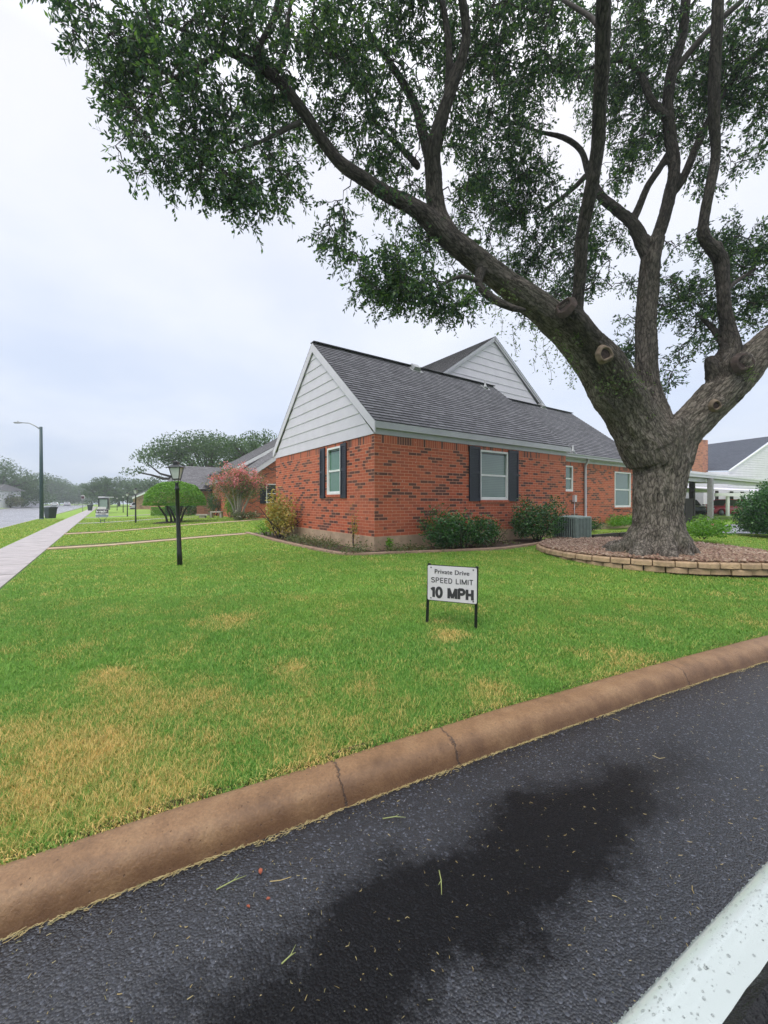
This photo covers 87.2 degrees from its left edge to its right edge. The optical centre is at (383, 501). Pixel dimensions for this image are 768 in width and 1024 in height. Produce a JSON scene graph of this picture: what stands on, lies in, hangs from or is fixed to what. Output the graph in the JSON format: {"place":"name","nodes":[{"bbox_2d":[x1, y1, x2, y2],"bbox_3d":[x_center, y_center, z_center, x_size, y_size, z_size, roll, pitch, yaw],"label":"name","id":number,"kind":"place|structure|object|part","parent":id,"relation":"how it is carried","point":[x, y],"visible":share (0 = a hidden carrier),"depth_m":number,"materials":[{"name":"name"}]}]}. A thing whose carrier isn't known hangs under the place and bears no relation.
{"place":"outdoors","nodes":[
{"label":"outdoors","id":0,"kind":"place"},
{"bbox_2d":[0,505,86,527],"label":"street","id":1,"kind":"structure","parent":0,"point":[9,517],"depth_m":52.55,"materials":[{"name":"grey asphalt"}]},
{"bbox_2d":[2,506,85,527],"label":"street kerb","id":2,"kind":"structure","parent":1,"relation":"on","point":[38,518],"depth_m":49.12,"materials":[{"name":"concrete"}]},
{"bbox_2d":[51,502,59,506],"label":"parked car","id":3,"kind":"object","parent":1,"relation":"on","point":[55,504],"visible":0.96,"depth_m":116.50,"materials":[{"name":"white paint"}]},
{"bbox_2d":[0,507,96,588],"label":"sidewalk","id":4,"kind":"structure","parent":0,"point":[19,556],"depth_m":11.81,"materials":[{"name":"concrete"}]},
{"bbox_2d":[87,504,92,510],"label":"wheelie bin","id":5,"kind":"object","parent":4,"relation":"on","point":[90,507],"visible":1,"depth_m":65.76,"materials":[{"name":"grey plastic"}]},
{"bbox_2d":[84,514,158,517],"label":"farthest path","id":6,"kind":"structure","parent":0,"point":[114,516],"depth_m":35.58,"materials":[{"name":"concrete"}]},
{"bbox_2d":[77,517,186,523],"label":"path","id":7,"kind":"structure","parent":0,"point":[126,521],"depth_m":26.37,"materials":[{"name":"concrete"}]},
{"bbox_2d":[47,519,250,549],"bbox_3d":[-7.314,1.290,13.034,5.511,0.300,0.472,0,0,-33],"label":"garden path","id":8,"kind":"structure","parent":0,"point":[89,546],"depth_m":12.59,"materials":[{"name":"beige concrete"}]},
{"bbox_2d":[64,519,263,534],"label":"winding path","id":9,"kind":"structure","parent":0,"point":[152,527],"depth_m":18.75,"materials":[{"name":"beige concrete"}]},
{"bbox_2d":[0,662,767,1023],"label":"private drive","id":10,"kind":"structure","parent":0,"point":[492,942],"depth_m":1.47,"materials":[{"name":"grey asphalt"}]},
{"bbox_2d":[216,874,244,889],"bbox_3d":[-0.582,1.442,1.536,0.109,0.008,0.018,0,0,-32],"label":"grass stalk","id":11,"kind":"object","parent":10,"relation":"on","point":[229,882],"depth_m":1.53,"materials":[{"name":"beige plant"}]},
{"bbox_2d":[281,945,295,963],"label":"grass stalk","id":12,"kind":"object","parent":10,"relation":"on","point":[291,954],"depth_m":1.28,"materials":[{"name":"plant"}]},
{"bbox_2d":[0,635,767,938],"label":"kerb","id":13,"kind":"structure","parent":10,"relation":"on","point":[40,887],"depth_m":1.86,"materials":[{"name":"beige concrete"}]},
{"bbox_2d":[1,661,767,942],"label":"clippings","id":14,"kind":"object","parent":10,"relation":"on","point":[227,851],"visible":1,"depth_m":1.78,"materials":[{"name":"plant"}]},
{"bbox_2d":[5,666,766,1023],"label":"litter","id":15,"kind":"object","parent":10,"relation":"on","point":[457,862],"visible":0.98,"depth_m":1.54,"materials":[{"name":"plant"}]},
{"bbox_2d":[438,870,441,894],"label":"grass stalk","id":16,"kind":"object","parent":10,"relation":"on","point":[440,881],"depth_m":1.52,"materials":[{"name":"beige plant"}]},
{"bbox_2d":[613,862,767,1023],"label":"road marking","id":17,"kind":"object","parent":10,"relation":"on","point":[716,972],"visible":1,"depth_m":0.34,"materials":[{"name":"white paint"}]},
{"bbox_2d":[0,504,767,864],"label":"lawn","id":18,"kind":"structure","parent":0,"point":[122,510],"depth_m":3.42,"materials":[{"name":"green plant"}]},
{"bbox_2d":[13,421,43,518],"bbox_3d":[-28.436,-2.480,32.274,2.458,7.982,0.400,0,0,0],"label":"street light","id":19,"kind":"object","parent":18,"relation":"on","point":[41,501],"visible":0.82,"depth_m":32.18,"materials":[{"name":"green paint"}]},
{"bbox_2d":[44,507,57,518],"bbox_3d":[-28.322,0.925,34.284,0.886,1.010,0.714,0,0,20],"label":"wheelie bin","id":20,"kind":"object","parent":18,"relation":"on","point":[50,512],"visible":0.88,"depth_m":34.08,"materials":[{"name":"plastic"}]},
{"bbox_2d":[96,507,108,521],"bbox_3d":[-17.900,0.850,25.591,0.813,1.051,0.043,0,0,0],"label":"yard sign","id":21,"kind":"object","parent":18,"relation":"on","point":[102,511],"visible":0.99,"depth_m":25.58,"materials":[{"name":"white paint"}]},
{"bbox_2d":[80,476,125,504],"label":"oak tree","id":22,"kind":"object","parent":18,"relation":"on","point":[104,483],"visible":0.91,"depth_m":97.35,"materials":[{"name":"green plant"}]},
{"bbox_2d":[98,497,113,509],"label":"bus shelter","id":23,"kind":"object","parent":18,"relation":"on","point":[103,501],"visible":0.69,"depth_m":47.97,"materials":[{"name":"grey metal"}]},
{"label":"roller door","id":24,"kind":"part","parent":23,"relation":"part of","materials":[{"name":"glass"}]},
{"bbox_2d":[89,476,135,505],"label":"oak tree","id":25,"kind":"object","parent":18,"relation":"on","point":[116,482],"visible":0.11,"depth_m":118.83,"materials":[{"name":"green plant"}]},
{"bbox_2d":[108,478,143,503],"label":"oak tree","id":26,"kind":"object","parent":18,"relation":"on","point":[127,484],"visible":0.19,"depth_m":109.68,"materials":[{"name":"green plant"}]},
{"bbox_2d":[125,492,129,516],"bbox_3d":[-22.365,0.237,35.137,0.274,2.192,0.274,0,0,-8],"label":"post lamp","id":27,"kind":"object","parent":18,"relation":"on","point":[127,493],"visible":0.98,"depth_m":35.11,"materials":[{"name":"black metal"}]},
{"bbox_2d":[129,502,134,508],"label":"parked car","id":28,"kind":"object","parent":18,"relation":"on","point":[132,506],"visible":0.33,"depth_m":67.73,"materials":[{"name":"silver metal"}]},
{"bbox_2d":[133,488,137,522],"bbox_3d":[-15.036,0.233,24.413,0.274,2.192,0.274,0,0,-8],"label":"post lamp","id":29,"kind":"object","parent":18,"relation":"on","point":[135,490],"visible":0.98,"depth_m":24.38,"materials":[{"name":"black metal"}]},
{"bbox_2d":[122,475,165,501],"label":"oak tree","id":30,"kind":"object","parent":18,"relation":"on","point":[148,484],"visible":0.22,"depth_m":103.78,"materials":[{"name":"green plant"}]},
{"bbox_2d":[129,489,160,508],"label":"tan gable house","id":31,"kind":"structure","parent":18,"relation":"on","point":[139,500],"depth_m":66.99,"materials":[{"name":"yellow brick"}]},
{"bbox_2d":[150,506,175,515],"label":"box hedge","id":32,"kind":"object","parent":18,"relation":"on","point":[156,512],"visible":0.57,"depth_m":32.77,"materials":[{"name":"green plant"}]},
{"bbox_2d":[142,481,206,521],"bbox_3d":[-12.145,0.009,23.484,3.363,2.511,3.381,0,0,0],"label":"umbrella tree","id":33,"kind":"object","parent":18,"relation":"on","point":[154,491],"visible":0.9,"depth_m":22.70,"materials":[{"name":"green plant"}]},
{"bbox_2d":[166,461,184,565],"bbox_3d":[-4.209,0.250,8.235,0.274,2.192,0.274,-2,0,-8],"label":"post lamp","id":34,"kind":"object","parent":18,"relation":"on","point":[176,469],"visible":0.98,"depth_m":8.20,"materials":[{"name":"black metal"}]},
{"bbox_2d":[164,506,196,515],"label":"box hedge","id":35,"kind":"object","parent":18,"relation":"on","point":[190,508],"visible":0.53,"depth_m":32.88,"materials":[{"name":"green plant"}]},
{"bbox_2d":[119,429,260,479],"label":"oak tree","id":36,"kind":"object","parent":18,"relation":"on","point":[182,452],"visible":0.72,"depth_m":48.61,"materials":[{"name":"green plant"}]},
{"bbox_2d":[161,466,218,514],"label":"orange brick house","id":37,"kind":"structure","parent":18,"relation":"on","point":[194,475],"depth_m":37.76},
{"bbox_2d":[196,514,209,517],"bbox_3d":[-13.010,1.028,28.934,0.850,0.275,0.380,0,0,0],"label":"stone bench","id":38,"kind":"object","parent":18,"relation":"on","point":[202,515],"visible":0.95,"depth_m":28.74,"materials":[{"name":"beige stone"}]},
{"bbox_2d":[204,488,221,515],"bbox_3d":[-14.092,-0.011,33.233,1.512,2.372,1.471,0,0,-32],"label":"green shrub","id":39,"kind":"object","parent":18,"relation":"on","point":[211,500],"visible":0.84,"depth_m":33.05,"materials":[{"name":"green plant"}]},
{"bbox_2d":[210,511,222,517],"bbox_3d":[-12.140,0.928,29.234,0.840,0.475,0.400,0,0,0],"label":"stone bench","id":40,"kind":"object","parent":18,"relation":"on","point":[213,512],"visible":1,"depth_m":29.07,"materials":[{"name":"beige stone"}]},
{"bbox_2d":[222,498,236,517],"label":"green shrub","id":41,"kind":"object","parent":18,"relation":"on","point":[229,509],"visible":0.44,"depth_m":29.02,"materials":[{"name":"green plant"}]},
{"bbox_2d":[203,460,274,519],"bbox_3d":[-9.198,-0.717,25.598,4.162,3.788,3.647,0,0,22],"label":"crape myrtle","id":42,"kind":"object","parent":18,"relation":"on","point":[242,482],"visible":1,"depth_m":25.20,"materials":[{"name":"leaf"},{"name":"flower petals"},{"name":"bark"}]},
{"bbox_2d":[210,438,276,474],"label":"grey gable house","id":43,"kind":"structure","parent":18,"relation":"on","point":[257,451],"depth_m":35.10,"materials":[{"name":"grey"}]},
{"bbox_2d":[229,509,259,519],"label":"shrub","id":44,"kind":"object","parent":18,"relation":"on","point":[244,514],"visible":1,"depth_m":25.02,"materials":[{"name":"green plant"}]},
{"bbox_2d":[218,428,276,462],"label":"oak tree","id":45,"kind":"object","parent":18,"relation":"on","point":[256,444],"visible":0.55,"depth_m":45.22,"materials":[{"name":"green plant"}]},
{"bbox_2d":[206,447,291,518],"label":"brick house","id":46,"kind":"structure","parent":18,"relation":"on","point":[268,467],"depth_m":28.85,"materials":[{"name":"red brick"}]},
{"bbox_2d":[266,484,275,503],"bbox_3d":[-7.943,-0.552,29.106,1.190,1.455,0.115,0,0,-35],"label":"window","id":47,"kind":"structure","parent":46,"relation":"in","point":[272,486],"depth_m":28.94,"materials":[{"name":"grey glass"}]},
{"bbox_2d":[1,634,759,862],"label":"soil strip","id":48,"kind":"object","parent":18,"relation":"on","point":[182,800],"visible":0.22,"depth_m":1.97,"materials":[{"name":"brown soil"}]},
{"bbox_2d":[245,532,538,555],"bbox_3d":[-0.610,1.157,11.191,10.915,0.094,4.779,0,0,17],"label":"bed edging","id":49,"kind":"object","parent":18,"relation":"on","point":[394,552],"visible":0.67,"depth_m":9.57,"materials":[{"name":"concrete"}]},
{"bbox_2d":[256,532,542,552],"bbox_3d":[-0.505,1.162,11.521,10.816,0.024,5.337,0,0,17],"label":"planting bed","id":50,"kind":"object","parent":18,"relation":"on","point":[517,541],"visible":0.34,"depth_m":10.93,"materials":[{"name":"soil"}]},
{"bbox_2d":[254,521,273,535],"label":"green shrub","id":51,"kind":"object","parent":50,"relation":"on","point":[263,528],"visible":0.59,"depth_m":13.74,"materials":[{"name":"green plant"}]},
{"bbox_2d":[259,486,301,537],"bbox_3d":[-3.339,0.348,13.011,1.847,1.727,1.605,0,0,21],"label":"yellow shrub","id":52,"kind":"object","parent":50,"relation":"on","point":[282,517],"visible":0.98,"depth_m":12.77,"materials":[{"name":"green plant"}]},
{"bbox_2d":[349,503,358,549],"bbox_3d":[-0.708,0.617,9.714,0.255,1.176,0.244,0,0,-26],"label":"sapling","id":53,"kind":"object","parent":50,"relation":"on","point":[353,531],"visible":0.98,"depth_m":9.71,"materials":[{"name":"green plant"}]},
{"bbox_2d":[384,536,394,549],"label":"corner plant","id":54,"kind":"object","parent":50,"relation":"on","point":[388,541],"visible":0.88,"depth_m":9.36,"materials":[{"name":"green plant"}]},
{"bbox_2d":[280,531,551,556],"bbox_3d":[1.794,1.071,10.932,9.867,0.587,4.547,0,0,-3],"label":"ground cover","id":55,"kind":"object","parent":50,"relation":"on","point":[345,549],"visible":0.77,"depth_m":9.79,"materials":[{"name":"green plant"}]},
{"bbox_2d":[415,503,501,548],"bbox_3d":[1.830,0.620,10.300,2.598,1.186,1.532,0,0,-43],"label":"evergreen shrub","id":56,"kind":"object","parent":50,"relation":"on","point":[454,523],"visible":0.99,"depth_m":9.86,"materials":[{"name":"green plant"}]},
{"bbox_2d":[480,519,507,543],"bbox_3d":[3.066,0.809,11.242,0.830,0.758,0.595,0,0,-21],"label":"shrub","id":57,"kind":"object","parent":50,"relation":"on","point":[499,534],"visible":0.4,"depth_m":11.22,"materials":[{"name":"green plant"}]},
{"bbox_2d":[508,495,568,541],"bbox_3d":[4.548,0.473,11.804,1.819,1.438,1.310,0,0,-25],"label":"evergreen shrub","id":58,"kind":"object","parent":50,"relation":"on","point":[533,521],"visible":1,"depth_m":11.66,"materials":[{"name":"green plant"}]},
{"bbox_2d":[426,563,478,628],"bbox_3d":[0.715,1.040,4.299,0.574,0.740,0.077,0,0,20],"label":"speed limit sign","id":59,"kind":"object","parent":18,"relation":"on","point":[454,584],"visible":1,"depth_m":4.26,"materials":[{"name":"white metal"}]},
{"bbox_2d":[273,336,632,550],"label":"brick house","id":60,"kind":"structure","parent":18,"relation":"on","point":[392,449],"depth_m":11.99,"materials":[{"name":"red brick"}]},
{"bbox_2d":[326,446,339,496],"bbox_3d":[-1.358,-0.812,11.095,0.115,1.375,0.840,0,0,-35],"label":"window","id":61,"kind":"structure","parent":60,"relation":"in","point":[333,458],"depth_m":11.17,"materials":[{"name":"white glass"}]},
{"bbox_2d":[479,450,508,502],"bbox_3d":[3.227,-0.733,11.862,1.280,1.515,0.115,0,0,-35],"label":"window","id":62,"kind":"structure","parent":60,"relation":"in","point":[494,468],"depth_m":11.89,"materials":[{"name":"white glass"}]},
{"bbox_2d":[566,465,573,492],"bbox_3d":[7.057,-0.863,15.610,0.870,1.075,0.115,0,0,-35],"label":"window","id":63,"kind":"structure","parent":60,"relation":"in","point":[569,469],"depth_m":15.76,"materials":[{"name":"white glass"}]},
{"bbox_2d":[614,472,631,508],"bbox_3d":[10.736,-0.502,18.174,1.540,1.655,0.115,0,0,-35],"label":"window","id":64,"kind":"structure","parent":60,"relation":"in","point":[622,479],"depth_m":18.23,"materials":[{"name":"grey glass"}]},
{"bbox_2d":[553,515,591,537],"bbox_3d":[5.661,0.842,12.116,0.960,0.857,0.880,0,0,-35],"label":"air conditioner","id":65,"kind":"object","parent":18,"relation":"on","point":[578,526],"visible":0.61,"depth_m":11.82,"materials":[{"name":"metal"}]},
{"bbox_2d":[592,516,605,530],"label":"shrub","id":66,"kind":"object","parent":18,"relation":"on","point":[595,527],"visible":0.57,"depth_m":15.42,"materials":[{"name":"green plant"}]},
{"bbox_2d":[592,532,625,537],"bbox_3d":[7.257,1.080,12.832,2.355,0.160,0.188,0,0,-33],"label":"landscape timber","id":67,"kind":"object","parent":18,"relation":"on","point":[620,534],"visible":0.38,"depth_m":12.70,"materials":[{"name":"brown wood"}]},
{"bbox_2d":[604,513,631,526],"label":"border grass","id":68,"kind":"structure","parent":18,"relation":"on","point":[623,521],"depth_m":17.01,"materials":[{"name":"green plant"}]},
{"bbox_2d":[536,543,767,577],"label":"retaining wall","id":69,"kind":"structure","parent":18,"relation":"on","point":[735,569],"depth_m":7.34,"materials":[{"name":"stone"}]},
{"bbox_2d":[685,498,692,522],"bbox_3d":[17.025,0.520,22.517,1.105,1.420,0.030,0,0,-35],"label":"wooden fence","id":70,"kind":"object","parent":18,"relation":"on","point":[688,508],"visible":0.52,"depth_m":22.45,"materials":[{"name":"grey wood"}]},
{"bbox_2d":[684,499,705,514],"bbox_3d":[28.191,0.476,37.500,2.120,1.393,4.280,0,0,20],"label":"parked car","id":71,"kind":"object","parent":18,"relation":"on","point":[700,508],"visible":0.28,"depth_m":35.52,"materials":[{"name":"grey paint"}]},
{"bbox_2d":[686,514,742,538],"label":"flower bed plants","id":72,"kind":"object","parent":18,"relation":"on","point":[702,527],"visible":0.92,"depth_m":11.73,"materials":[{"name":"green plant"}]},
{"bbox_2d":[702,499,746,514],"bbox_3d":[30.457,0.476,36.000,4.280,1.393,2.120,0,0,-10],"label":"parked car","id":73,"kind":"object","parent":18,"relation":"on","point":[720,506],"visible":0.38,"depth_m":35.29,"materials":[{"name":"red paint"}]},
{"bbox_3d":[30.317,0.090,35.297,1.460,0.520,0.157,0,0,-10],"label":"side window","id":74,"kind":"part","parent":73,"relation":"part of","materials":[{"name":"black glass"}]},
{"bbox_2d":[688,471,767,523],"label":"carport","id":75,"kind":"object","parent":18,"relation":"on","point":[710,480],"visible":0.34,"depth_m":22.47,"materials":[{"name":"white"}]},
{"bbox_2d":[730,478,767,534],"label":"round shrub","id":76,"kind":"object","parent":18,"relation":"on","point":[756,504],"visible":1,"depth_m":14.49,"materials":[{"name":"green plant"}]},
{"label":"tree bed","id":77,"kind":"structure","parent":18,"relation":"on","visible":0},
{"bbox_2d":[25,0,767,564],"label":"oak tree","id":78,"kind":"object","parent":77,"relation":"on","point":[655,438],"visible":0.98,"depth_m":7.03,"materials":[{"name":"green plant"}]},
{"bbox_2d":[539,536,767,562],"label":"gravel","id":79,"kind":"structure","parent":77,"relation":"on","point":[717,552],"depth_m":8.44,"materials":[{"name":"beige gravel"}]},
{"bbox_2d":[0,0,767,503],"label":"sky","id":80,"kind":"structure","parent":0,"point":[125,324],"materials":[{"name":"white"}]},
{"bbox_2d":[688,437,767,505],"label":"grey house","id":81,"kind":"structure","parent":0,"point":[723,456],"depth_m":41.85,"materials":[{"name":"wood"}]},
{"bbox_2d":[719,524,766,533],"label":"side lot","id":82,"kind":"structure","parent":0,"point":[732,525],"depth_m":16.69,"materials":[{"name":"grey concrete"}]},
{"label":"carport floor","id":83,"kind":"structure","parent":0,"visible":0},
{"bbox_2d":[686,486,758,515],"bbox_3d":[32.419,0.267,37.150,19.162,3.800,9.900,0,0,0],"label":"carport","id":84,"kind":"object","parent":83,"relation":"on","point":[699,491],"visible":0.23,"depth_m":32.85,"materials":[{"name":"white paint"}]},
{"label":"far lawn","id":85,"kind":"structure","parent":0,"visible":0},
{"bbox_2d":[0,484,23,507],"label":"white house","id":86,"kind":"structure","parent":85,"relation":"on","point":[6,488],"depth_m":92.40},
{"bbox_2d":[5,495,25,507],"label":"street shrub","id":87,"kind":"object","parent":85,"relation":"on","point":[12,501],"visible":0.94,"depth_m":92.85,"materials":[{"name":"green plant"}]},
{"bbox_2d":[21,498,28,506],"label":"street shrub","id":88,"kind":"object","parent":85,"relation":"on","point":[25,502],"visible":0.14,"depth_m":97.20,"materials":[{"name":"green plant"}]},
{"bbox_2d":[0,456,51,503],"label":"oak tree","id":89,"kind":"object","parent":85,"relation":"on","point":[7,469],"visible":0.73,"depth_m":97.54,"materials":[{"name":"green plant"}]},
{"bbox_2d":[4,476,56,504],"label":"oak tree","id":90,"kind":"object","parent":85,"relation":"on","point":[31,491],"visible":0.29,"depth_m":104.48,"materials":[{"name":"green plant"}]},
{"bbox_2d":[22,495,38,506],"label":"roofed house","id":91,"kind":"structure","parent":85,"relation":"on","point":[33,505],"depth_m":109.55,"materials":[{"name":"white"}]},
{"bbox_2d":[16,472,80,504],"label":"oak tree","id":92,"kind":"object","parent":85,"relation":"on","point":[59,494],"visible":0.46,"depth_m":165.30,"materials":[{"name":"green plant"}]},
{"bbox_2d":[44,478,90,503],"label":"oak tree","id":93,"kind":"object","parent":85,"relation":"on","point":[75,491],"visible":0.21,"depth_m":173.72,"materials":[{"name":"green plant"}]},
{"label":"ground","id":94,"kind":"structure","parent":0,"visible":0},
{"bbox_2d":[61,483,96,504],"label":"oak tree","id":95,"kind":"object","parent":94,"relation":"on","point":[78,502],"visible":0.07,"depth_m":219.08,"materials":[{"name":"green plant"}]},
{"bbox_2d":[70,483,102,504],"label":"oak tree","id":96,"kind":"object","parent":94,"relation":"on","point":[79,494],"visible":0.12,"depth_m":186.86,"materials":[{"name":"green plant"}]}
]}

